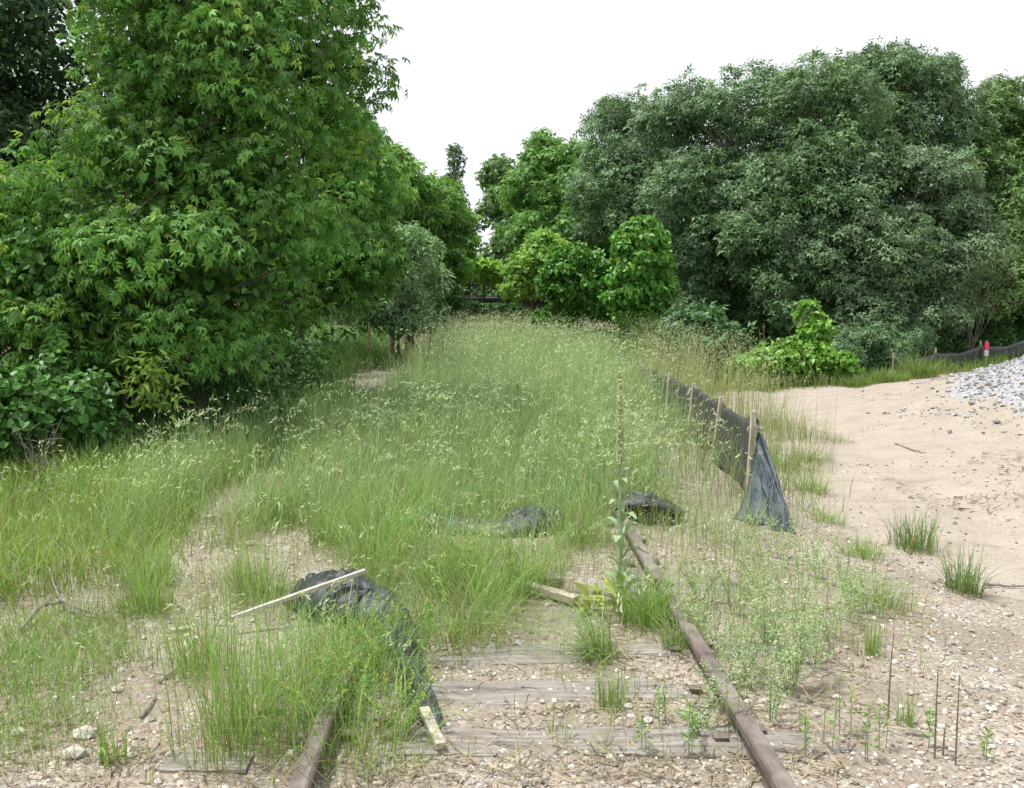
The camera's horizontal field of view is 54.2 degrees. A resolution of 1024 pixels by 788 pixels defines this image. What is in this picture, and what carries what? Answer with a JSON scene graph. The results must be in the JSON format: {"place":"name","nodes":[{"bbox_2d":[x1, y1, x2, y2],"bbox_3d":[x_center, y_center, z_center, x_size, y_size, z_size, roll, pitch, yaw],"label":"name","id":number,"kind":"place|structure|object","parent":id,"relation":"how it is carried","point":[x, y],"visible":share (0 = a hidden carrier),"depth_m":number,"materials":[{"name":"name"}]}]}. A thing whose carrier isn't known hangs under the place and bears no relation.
{"place":"outdoors","nodes":[
{"label":"outdoors","id":0,"kind":"place"},
{"bbox_2d":[0,332,424,612],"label":"verge grass","id":1,"kind":"structure","parent":0,"point":[13,472],"depth_m":7.26,"materials":[{"name":"plant"}]},
{"bbox_2d":[15,317,808,559],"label":"meadow grass","id":2,"kind":"structure","parent":0,"point":[524,426],"depth_m":8.71,"materials":[{"name":"plant"}]},
{"bbox_2d":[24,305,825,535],"bbox_3d":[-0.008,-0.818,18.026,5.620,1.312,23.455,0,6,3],"label":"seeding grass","id":3,"kind":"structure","parent":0,"point":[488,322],"depth_m":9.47,"materials":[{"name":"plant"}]},
{"bbox_2d":[0,303,1023,787],"bbox_3d":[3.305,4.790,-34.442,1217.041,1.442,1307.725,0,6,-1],"label":"ground","id":4,"kind":"structure","parent":0,"point":[876,449],"depth_m":5.12,"materials":[{"name":"sand"}]},
{"bbox_2d":[0,347,141,486],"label":"bramble shrub","id":5,"kind":"object","parent":4,"relation":"on","point":[43,399],"visible":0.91,"depth_m":8.70,"materials":[{"name":"green plant"}]},
{"bbox_2d":[0,0,153,357],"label":"shade tree","id":6,"kind":"object","parent":4,"relation":"on","point":[35,31],"visible":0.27,"depth_m":13.01,"materials":[{"name":"green plant"}]},
{"bbox_2d":[83,707,145,775],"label":"grass clump","id":7,"kind":"object","parent":4,"relation":"on","point":[104,747],"visible":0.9,"depth_m":3.46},
{"bbox_2d":[88,519,203,593],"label":"grass clump","id":8,"kind":"object","parent":4,"relation":"on","point":[152,574],"visible":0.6,"depth_m":5.58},
{"bbox_2d":[90,537,207,627],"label":"grass clump","id":9,"kind":"object","parent":4,"relation":"on","point":[138,600],"visible":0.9,"depth_m":5.13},
{"bbox_2d":[108,347,195,449],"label":"sapling","id":10,"kind":"object","parent":4,"relation":"on","point":[157,382],"visible":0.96,"depth_m":9.11,"materials":[{"name":"green plant"}]},
{"bbox_2d":[0,93,317,444],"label":"leafy tree","id":11,"kind":"object","parent":4,"relation":"on","point":[216,139],"visible":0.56,"depth_m":9.72,"materials":[{"name":"green plant"}]},
{"bbox_2d":[0,284,340,440],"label":"thicket shrub","id":12,"kind":"object","parent":4,"relation":"on","point":[232,385],"visible":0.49,"depth_m":11.05,"materials":[{"name":"green plant"}]},
{"bbox_2d":[0,556,345,785],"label":"short grass","id":13,"kind":"structure","parent":4,"relation":"on","point":[93,641],"depth_m":4.45,"materials":[{"name":"plant"}]},
{"bbox_2d":[0,0,358,373],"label":"woods","id":14,"kind":"object","parent":4,"relation":"on","point":[342,321],"depth_m":22.48,"materials":[{"name":"plant"}]},
{"bbox_2d":[124,572,273,693],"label":"grass clump","id":15,"kind":"object","parent":4,"relation":"on","point":[179,650],"visible":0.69,"depth_m":4.30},
{"bbox_2d":[0,0,410,443],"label":"boxelder tree","id":16,"kind":"object","parent":4,"relation":"on","point":[209,54],"visible":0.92,"depth_m":9.75,"materials":[{"name":"green plant"}]},
{"bbox_2d":[159,751,254,772],"bbox_3d":[-1.056,1.277,3.469,0.293,0.017,0.146,0,6,-1],"label":"plank","id":17,"kind":"object","parent":4,"relation":"on","point":[173,766],"visible":0.67,"depth_m":3.44,"materials":[{"name":"grey wood"}]},
{"bbox_2d":[6,324,421,442],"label":"undergrowth","id":18,"kind":"object","parent":4,"relation":"on","point":[318,332],"visible":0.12,"depth_m":27.62,"materials":[{"name":"green plant"}]},
{"bbox_2d":[63,538,411,787],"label":"grass clump","id":19,"kind":"object","parent":4,"relation":"on","point":[238,722],"visible":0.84,"depth_m":3.53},
{"bbox_2d":[182,528,306,610],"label":"grass clump","id":20,"kind":"object","parent":4,"relation":"on","point":[259,570],"visible":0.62,"depth_m":5.32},
{"bbox_2d":[130,553,429,786],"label":"grass clump","id":21,"kind":"object","parent":4,"relation":"on","point":[270,708],"visible":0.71,"depth_m":3.61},
{"bbox_2d":[139,578,446,737],"bbox_3d":[-0.916,1.024,4.019,1.349,0.434,1.034,-2,6,-18],"label":"grass clump","id":22,"kind":"object","parent":4,"relation":"on","point":[314,644],"visible":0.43,"depth_m":4.06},
{"bbox_2d":[201,90,420,376],"bbox_3d":[-3.188,-2.425,15.806,3.473,5.018,3.429,-3,6,-24],"label":"boxelder tree","id":23,"kind":"object","parent":4,"relation":"on","point":[350,289],"visible":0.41,"depth_m":15.31,"materials":[{"name":"green plant"}]},
{"bbox_2d":[266,642,361,735],"bbox_3d":[-0.691,1.115,3.674,0.227,0.313,0.412,2,6,19],"label":"yellow vetch","id":24,"kind":"object","parent":4,"relation":"on","point":[326,689],"visible":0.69,"depth_m":3.71,"materials":[{"name":"green plant"}]},
{"bbox_2d":[284,474,392,552],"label":"grass clump","id":25,"kind":"object","parent":4,"relation":"on","point":[320,536],"visible":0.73,"depth_m":6.46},
{"bbox_2d":[187,638,503,787],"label":"grass clump","id":26,"kind":"object","parent":4,"relation":"on","point":[371,726],"visible":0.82,"depth_m":3.55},
{"bbox_2d":[231,581,459,699],"bbox_3d":[-0.716,1.017,4.317,1.049,0.406,0.993,0,6,-1],"label":"grass clump","id":27,"kind":"object","parent":4,"relation":"on","point":[338,625],"visible":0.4,"depth_m":4.33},
{"bbox_2d":[311,630,380,719],"bbox_3d":[-0.624,1.097,3.855,0.256,0.305,0.246,0,6,-1],"label":"yellow vetch","id":28,"kind":"object","parent":4,"relation":"on","point":[342,688],"visible":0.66,"depth_m":3.83,"materials":[{"name":"green plant"}]},
{"bbox_2d":[287,544,405,787],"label":"rail","id":29,"kind":"object","parent":4,"relation":"on","point":[300,779],"visible":0.06,"depth_m":3.42,"materials":[{"name":"metal"}]},
{"bbox_2d":[254,572,445,661],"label":"grass clump","id":30,"kind":"object","parent":4,"relation":"on","point":[339,628],"visible":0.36,"depth_m":4.66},
{"bbox_2d":[284,568,445,748],"bbox_3d":[-0.531,1.074,4.553,0.513,0.236,2.040,-3,7,-29],"label":"crumpled fabric","id":31,"kind":"object","parent":4,"relation":"on","point":[359,589],"visible":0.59,"depth_m":4.92,"materials":[{"name":"black fabric"}]},
{"bbox_2d":[231,569,365,619],"bbox_3d":[-1.042,0.981,4.912,0.659,0.183,0.032,-2,6,-21],"label":"wooden stake","id":32,"kind":"object","parent":31,"relation":"on","point":[328,584],"visible":0.7,"depth_m":4.91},
{"bbox_2d":[337,600,398,679],"bbox_3d":[-0.565,1.063,4.220,0.292,0.321,0.228,-6,8,-43],"label":"yellow vetch","id":33,"kind":"object","parent":4,"relation":"on","point":[378,630],"visible":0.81,"depth_m":4.23,"materials":[{"name":"green plant"}]},
{"bbox_2d":[289,467,456,564],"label":"grass clump","id":34,"kind":"object","parent":4,"relation":"on","point":[380,538],"visible":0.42,"depth_m":6.11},
{"bbox_2d":[284,502,467,588],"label":"grass clump","id":35,"kind":"object","parent":4,"relation":"on","point":[368,568],"visible":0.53,"depth_m":5.62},
{"bbox_2d":[301,474,470,562],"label":"grass clump","id":36,"kind":"object","parent":4,"relation":"on","point":[393,519],"visible":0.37,"depth_m":6.24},
{"bbox_2d":[333,452,452,547],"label":"grass clump","id":37,"kind":"object","parent":4,"relation":"on","point":[384,503],"visible":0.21,"depth_m":6.57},
{"bbox_2d":[287,590,500,704],"bbox_3d":[-0.537,1.023,4.138,1.060,0.413,0.875,6,8,43],"label":"grass clump","id":38,"kind":"object","parent":4,"relation":"on","point":[383,663],"visible":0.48,"depth_m":4.10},
{"bbox_2d":[338,220,456,365],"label":"grey willow","id":39,"kind":"object","parent":4,"relation":"on","point":[394,314],"visible":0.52,"depth_m":21.52,"materials":[{"name":"green plant"}]},
{"bbox_2d":[362,666,433,738],"bbox_3d":[-0.414,1.135,3.707,0.271,0.268,0.223,2,6,15],"label":"yellow vetch","id":40,"kind":"object","parent":4,"relation":"on","point":[412,709],"visible":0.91,"depth_m":3.68,"materials":[{"name":"green plant"}]},
{"bbox_2d":[374,594,446,657],"bbox_3d":[-0.467,1.042,4.507,0.310,0.305,0.185,1,6,11],"label":"yellow vetch","id":41,"kind":"object","parent":4,"relation":"on","point":[426,623],"visible":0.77,"depth_m":4.46,"materials":[{"name":"green plant"}]},
{"bbox_2d":[377,140,483,344],"bbox_3d":[-2.872,-4.290,29.517,3.019,5.953,6.128,3,7,26],"label":"leafy tree","id":42,"kind":"object","parent":4,"relation":"on","point":[443,212],"visible":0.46,"depth_m":28.49,"materials":[{"name":"green plant"}]},
{"bbox_2d":[359,455,501,535],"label":"grass clump","id":43,"kind":"object","parent":4,"relation":"on","point":[424,497],"visible":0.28,"depth_m":6.86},
{"bbox_2d":[332,485,546,602],"bbox_3d":[-0.457,0.806,5.570,1.285,0.549,1.475,-3,7,-29],"label":"grass clump","id":44,"kind":"object","parent":4,"relation":"on","point":[420,561],"visible":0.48,"depth_m":5.58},
{"bbox_2d":[425,228,484,286],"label":"leafy tree","id":45,"kind":"object","parent":4,"relation":"on","point":[455,260],"visible":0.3,"depth_m":32.45,"materials":[{"name":"green plant"}]},
{"bbox_2d":[310,532,604,672],"bbox_3d":[-0.319,0.934,4.727,1.646,0.505,1.540,0,6,-1],"label":"grass clump","id":46,"kind":"object","parent":4,"relation":"on","point":[475,614],"visible":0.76,"depth_m":4.75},
{"bbox_2d":[383,485,532,578],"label":"grass clump","id":47,"kind":"object","parent":4,"relation":"on","point":[453,545],"visible":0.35,"depth_m":5.90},
{"bbox_2d":[0,466,921,787],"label":"straw litter","id":48,"kind":"object","parent":4,"relation":"on","point":[532,770],"visible":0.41,"depth_m":3.63,"materials":[{"name":"beige plant"}]},
{"bbox_2d":[363,505,565,539],"bbox_3d":[-0.325,0.861,6.840,1.451,0.173,0.531,0,6,-1],"label":"half buried fabric","id":49,"kind":"object","parent":4,"relation":"on","point":[525,511],"visible":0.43,"depth_m":6.75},
{"bbox_2d":[444,142,485,239],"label":"slender tree","id":50,"kind":"object","parent":4,"relation":"on","point":[452,149],"visible":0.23,"depth_m":50.79,"materials":[{"name":"green plant"}]},
{"bbox_2d":[405,279,534,338],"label":"bushy shrub","id":51,"kind":"object","parent":4,"relation":"on","point":[455,301],"visible":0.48,"depth_m":33.20,"materials":[{"name":"green plant"}]},
{"bbox_2d":[344,493,600,627],"bbox_3d":[-0.268,0.837,5.268,1.644,0.550,1.475,6,8,44],"label":"grass clump","id":52,"kind":"object","parent":4,"relation":"on","point":[486,583],"visible":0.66,"depth_m":5.21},
{"bbox_2d":[452,251,513,327],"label":"leafy shrub","id":53,"kind":"object","parent":4,"relation":"on","point":[487,271],"visible":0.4,"depth_m":37.25,"materials":[{"name":"green plant"}]},
{"bbox_2d":[474,153,525,327],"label":"leafy tree","id":54,"kind":"object","parent":4,"relation":"on","point":[493,169],"visible":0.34,"depth_m":42.55,"materials":[{"name":"green plant"}]},
{"bbox_2d":[0,434,1009,778],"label":"wispy grass","id":55,"kind":"structure","parent":4,"relation":"on","point":[478,544],"depth_m":5.35,"materials":[{"name":"plant"}]},
{"bbox_2d":[366,579,658,677],"bbox_3d":[0.097,0.997,4.507,1.286,0.404,1.200,-5,8,-38],"label":"grass clump","id":56,"kind":"object","parent":4,"relation":"on","point":[597,652],"visible":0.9,"depth_m":4.49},
{"bbox_2d":[278,581,748,595],"bbox_3d":[-0.013,1.152,5.550,2.678,0.197,0.239,0,6,-2],"label":"railroad tie","id":57,"kind":"object","parent":4,"relation":"on","point":[683,590],"visible":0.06,"depth_m":5.52,"materials":[{"name":"grey wood"}]},
{"bbox_2d":[495,227,570,331],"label":"young tree","id":58,"kind":"object","parent":4,"relation":"on","point":[523,269],"visible":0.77,"depth_m":32.38,"materials":[{"name":"green plant"}]},
{"bbox_2d":[436,487,633,606],"bbox_3d":[0.112,0.805,5.429,1.150,0.570,1.170,3,7,24],"label":"grass clump","id":59,"kind":"object","parent":4,"relation":"on","point":[542,569],"visible":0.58,"depth_m":5.46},
{"bbox_2d":[273,641,802,665],"bbox_3d":[0.106,1.252,4.578,2.660,0.184,0.236,0,6,-1],"label":"railroad tie","id":60,"kind":"object","parent":4,"relation":"on","point":[521,658],"visible":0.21,"depth_m":4.53,"materials":[{"name":"grey wood"}]},
{"bbox_2d":[488,127,625,329],"bbox_3d":[1.993,-5.698,35.305,4.676,7.735,6.468,-4,7,-34],"label":"leafy tree","id":61,"kind":"object","parent":4,"relation":"on","point":[535,179],"visible":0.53,"depth_m":34.97,"materials":[{"name":"green plant"}]},
{"bbox_2d":[528,240,615,332],"bbox_3d":[1.537,-2.188,23.958,2.304,2.965,1.664,0,6,-1],"label":"vine mound","id":62,"kind":"object","parent":4,"relation":"on","point":[570,283],"visible":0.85,"depth_m":23.52,"materials":[{"name":"green plant"}]},
{"bbox_2d":[351,679,824,704],"bbox_3d":[0.103,1.292,4.130,2.679,0.181,0.240,0,6,-2],"label":"railroad tie","id":63,"kind":"object","parent":4,"relation":"on","point":[541,686],"visible":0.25,"depth_m":4.09,"materials":[{"name":"grey wood"}]},
{"bbox_2d":[517,463,658,555],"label":"grass clump","id":64,"kind":"object","parent":4,"relation":"on","point":[585,530],"visible":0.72,"depth_m":6.47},
{"bbox_2d":[326,725,855,758],"bbox_3d":[0.054,1.345,3.680,2.675,0.182,0.238,0,6,-1],"label":"railroad tie","id":65,"kind":"object","parent":4,"relation":"on","point":[676,742],"visible":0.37,"depth_m":3.64,"materials":[{"name":"grey wood"}]},
{"bbox_2d":[574,575,621,614],"bbox_3d":[0.460,1.028,5.146,0.305,0.211,0.288,0,6,-1],"label":"yellowing rosette","id":66,"kind":"object","parent":4,"relation":"on","point":[586,598],"visible":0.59,"depth_m":5.12,"materials":[{"name":"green plant"}]},
{"bbox_2d":[576,654,641,719],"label":"grass clump","id":67,"kind":"object","parent":4,"relation":"on","point":[603,704],"visible":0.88,"depth_m":3.95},
{"bbox_2d":[594,370,654,598],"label":"mullein plant","id":68,"kind":"object","parent":4,"relation":"on","point":[619,538],"visible":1,"depth_m":5.26,"materials":[{"name":"green plant"}]},
{"bbox_2d":[560,82,715,278],"bbox_3d":[3.677,-5.079,28.800,4.690,7.954,5.668,0,6,-1],"label":"oak tree","id":69,"kind":"object","parent":4,"relation":"on","point":[617,163],"visible":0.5,"depth_m":28.34,"materials":[{"name":"green plant"}]},
{"bbox_2d":[597,214,686,350],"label":"vine column","id":70,"kind":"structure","parent":4,"relation":"on","point":[642,280],"depth_m":21.47,"materials":[{"name":"green plant"}]},
{"bbox_2d":[561,547,729,636],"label":"grass clump","id":71,"kind":"object","parent":4,"relation":"on","point":[647,606],"visible":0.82,"depth_m":4.95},
{"bbox_2d":[640,602,734,659],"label":"grass clump","id":72,"kind":"object","parent":4,"relation":"on","point":[682,640],"visible":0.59,"depth_m":4.60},
{"bbox_2d":[578,443,797,787],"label":"rail","id":73,"kind":"object","parent":4,"relation":"on","point":[764,757],"visible":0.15,"depth_m":3.87,"materials":[{"name":"metal"}]},
{"bbox_2d":[612,491,685,524],"bbox_3d":[0.966,0.800,7.144,0.524,0.195,0.355,0,6,-1],"label":"folded fabric","id":74,"kind":"object","parent":73,"relation":"on","point":[642,507],"visible":0.75,"depth_m":7.02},
{"bbox_2d":[669,673,726,732],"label":"sweet clover","id":75,"kind":"object","parent":4,"relation":"on","point":[696,715],"visible":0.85,"depth_m":3.73,"materials":[{"name":"green plant"}]},
{"bbox_2d":[647,297,756,379],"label":"sumac shrub","id":76,"kind":"object","parent":4,"relation":"on","point":[711,317],"visible":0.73,"depth_m":19.57,"materials":[{"name":"green plant"}]},
{"bbox_2d":[611,344,795,533],"bbox_3d":[2.009,-0.051,14.169,0.390,0.966,14.763,0,6,2],"label":"silt fence","id":77,"kind":"object","parent":4,"relation":"on","point":[764,465],"visible":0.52,"depth_m":8.58,"materials":[{"name":"black fabric"}]},
{"bbox_2d":[623,57,812,334],"bbox_3d":[5.579,-4.615,25.459,5.304,7.701,5.535,0,6,-1],"label":"oak tree","id":78,"kind":"object","parent":4,"relation":"on","point":[687,113],"visible":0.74,"depth_m":24.55,"materials":[{"name":"green plant"}]},
{"bbox_2d":[692,642,758,700],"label":"sweet clover","id":79,"kind":"object","parent":4,"relation":"on","point":[722,668],"visible":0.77,"depth_m":3.98,"materials":[{"name":"green plant"}]},
{"bbox_2d":[600,313,855,514],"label":"bank grass","id":80,"kind":"structure","parent":4,"relation":"on","point":[691,379],"depth_m":11.77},
{"bbox_2d":[690,581,781,654],"bbox_3d":[1.006,1.036,4.583,0.390,0.282,0.296,0,6,-1],"label":"sweet clover","id":81,"kind":"object","parent":4,"relation":"on","point":[729,623],"visible":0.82,"depth_m":4.53,"materials":[{"name":"green plant"}]},
{"bbox_2d":[661,584,821,680],"bbox_3d":[0.958,1.016,4.178,0.616,0.398,0.300,-1,6,-9],"label":"sweet clover","id":82,"kind":"object","parent":4,"relation":"on","point":[753,635],"visible":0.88,"depth_m":4.21,"materials":[{"name":"green plant"}]},
{"bbox_2d":[702,614,804,691],"bbox_3d":[0.994,1.069,4.134,0.426,0.305,0.149,4,7,32],"label":"sweet clover","id":83,"kind":"object","parent":4,"relation":"on","point":[737,650],"visible":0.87,"depth_m":4.13,"materials":[{"name":"green plant"}]},
{"bbox_2d":[730,539,821,641],"bbox_3d":[1.105,0.934,4.649,0.344,0.458,0.710,-2,6,-17],"label":"sweet clover","id":84,"kind":"object","parent":4,"relation":"on","point":[766,587],"visible":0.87,"depth_m":4.56,"materials":[{"name":"green plant"}]},
{"bbox_2d":[747,583,825,691],"bbox_3d":[1.148,0.998,4.143,0.269,0.442,0.386,5,8,43],"label":"sweet clover","id":85,"kind":"object","parent":4,"relation":"on","point":[797,663],"visible":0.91,"depth_m":4.11,"materials":[{"name":"green plant"}]},
{"bbox_2d":[752,534,837,610],"bbox_3d":[1.460,0.924,5.131,0.498,0.399,0.236,0,6,-1],"label":"sweet clover","id":86,"kind":"object","parent":4,"relation":"on","point":[819,575],"visible":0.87,"depth_m":5.18,"materials":[{"name":"green plant"}]},
{"bbox_2d":[727,297,864,381],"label":"creeper bush","id":87,"kind":"object","parent":4,"relation":"on","point":[816,333],"visible":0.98,"depth_m":18.76,"materials":[{"name":"green plant"}]},
{"bbox_2d":[569,322,1023,377],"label":"undergrowth","id":88,"kind":"object","parent":4,"relation":"on","point":[1011,337],"visible":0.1,"depth_m":24.33,"materials":[{"name":"green plant"}]},
{"bbox_2d":[763,617,839,721],"bbox_3d":[1.066,1.093,3.875,0.286,0.330,0.394,-2,6,-17],"label":"sweet clover","id":89,"kind":"object","parent":4,"relation":"on","point":[770,686],"visible":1,"depth_m":3.83,"materials":[{"name":"green plant"}]},
{"bbox_2d":[583,141,1023,342],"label":"woods","id":90,"kind":"object","parent":4,"relation":"on","point":[764,332],"depth_m":29.55,"materials":[{"name":"plant"}]},
{"bbox_2d":[706,45,910,339],"bbox_3d":[7.057,-4.329,23.184,4.939,7.546,4.238,-3,7,-30],"label":"oak tree","id":91,"kind":"object","parent":4,"relation":"on","point":[802,95],"visible":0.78,"depth_m":22.49,"materials":[{"name":"green plant"}]},
{"bbox_2d":[762,403,864,446],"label":"grass tuft","id":92,"kind":"object","parent":4,"relation":"on","point":[804,438],"visible":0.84,"depth_m":11.82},
{"bbox_2d":[776,564,864,640],"bbox_3d":[1.448,0.998,4.750,0.612,0.314,0.332,-5,8,-41],"label":"sweet clover","id":93,"kind":"object","parent":4,"relation":"on","point":[832,621],"visible":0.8,"depth_m":4.71,"materials":[{"name":"green plant"}]},
{"bbox_2d":[828,527,901,563],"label":"grass tuft","id":94,"kind":"object","parent":4,"relation":"on","point":[862,550],"visible":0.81,"depth_m":6.46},
{"bbox_2d":[808,560,939,624],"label":"grass tuft","id":95,"kind":"object","parent":4,"relation":"on","point":[891,602],"visible":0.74,"depth_m":5.24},
{"bbox_2d":[814,315,940,376],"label":"undergrowth shrub","id":96,"kind":"object","parent":4,"relation":"on","point":[870,343],"visible":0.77,"depth_m":20.37,"materials":[{"name":"green plant"}]},
{"bbox_2d":[796,35,1001,196],"bbox_3d":[9.760,-5.183,26.020,5.153,8.259,3.969,-3,6,-23],"label":"oak tree","id":97,"kind":"object","parent":4,"relation":"on","point":[922,85],"visible":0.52,"depth_m":24.80,"materials":[{"name":"green plant"}]},
{"bbox_2d":[780,124,1020,350],"bbox_3d":[8.569,-3.258,22.266,4.344,5.504,4.990,6,8,43],"label":"oak tree","id":98,"kind":"object","parent":4,"relation":"on","point":[928,267],"visible":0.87,"depth_m":21.65,"materials":[{"name":"green plant"}]},
{"bbox_2d":[880,350,950,378],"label":"grass tuft","id":99,"kind":"object","parent":4,"relation":"on","point":[913,368],"visible":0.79,"depth_m":19.17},
{"bbox_2d":[876,505,967,558],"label":"grass tuft","id":100,"kind":"object","parent":4,"relation":"on","point":[909,541],"visible":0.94,"depth_m":6.79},
{"bbox_2d":[861,355,1023,447],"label":"grey gravel","id":101,"kind":"structure","parent":4,"relation":"on","point":[988,384],"depth_m":13.38,"materials":[{"name":"gravel"}]},
{"bbox_2d":[892,340,1023,373],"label":"silt fence","id":102,"kind":"object","parent":4,"relation":"on","point":[978,350],"visible":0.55,"depth_m":21.46,"materials":[{"name":"black fabric"}]},
{"bbox_2d":[920,535,1020,598],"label":"grass tuft","id":103,"kind":"object","parent":4,"relation":"on","point":[966,587],"visible":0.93,"depth_m":5.81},
{"bbox_2d":[932,286,1023,346],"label":"undergrowth shrub","id":104,"kind":"object","parent":4,"relation":"on","point":[1002,325],"visible":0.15,"depth_m":24.74,"materials":[{"name":"green plant"}]},
{"bbox_2d":[946,69,1023,342],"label":"oak tree","id":105,"kind":"object","parent":4,"relation":"on","point":[1002,98],"visible":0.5,"depth_m":25.40,"materials":[{"name":"green plant"}]},
{"bbox_2d":[952,87,1023,324],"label":"oak tree","id":106,"kind":"object","parent":4,"relation":"on","point":[1015,286],"visible":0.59,"depth_m":23.65,"materials":[{"name":"green plant"}]},
{"bbox_2d":[965,216,1023,350],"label":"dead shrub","id":107,"kind":"object","parent":4,"relation":"on","point":[977,326],"visible":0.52,"depth_m":22.50,"materials":[{"name":"plant"}]},
{"bbox_2d":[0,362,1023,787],"bbox_3d":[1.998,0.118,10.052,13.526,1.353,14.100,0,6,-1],"label":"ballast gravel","id":108,"kind":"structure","parent":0,"point":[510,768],"depth_m":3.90,"materials":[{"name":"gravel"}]},
{"bbox_2d":[1,0,1023,289],"label":"sky","id":109,"kind":"structure","parent":0,"point":[482,75],"materials":[{"name":"white"}]},
{"bbox_2d":[675,346,1022,394],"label":"roadside grass","id":110,"kind":"structure","parent":0,"point":[820,381],"depth_m":18.85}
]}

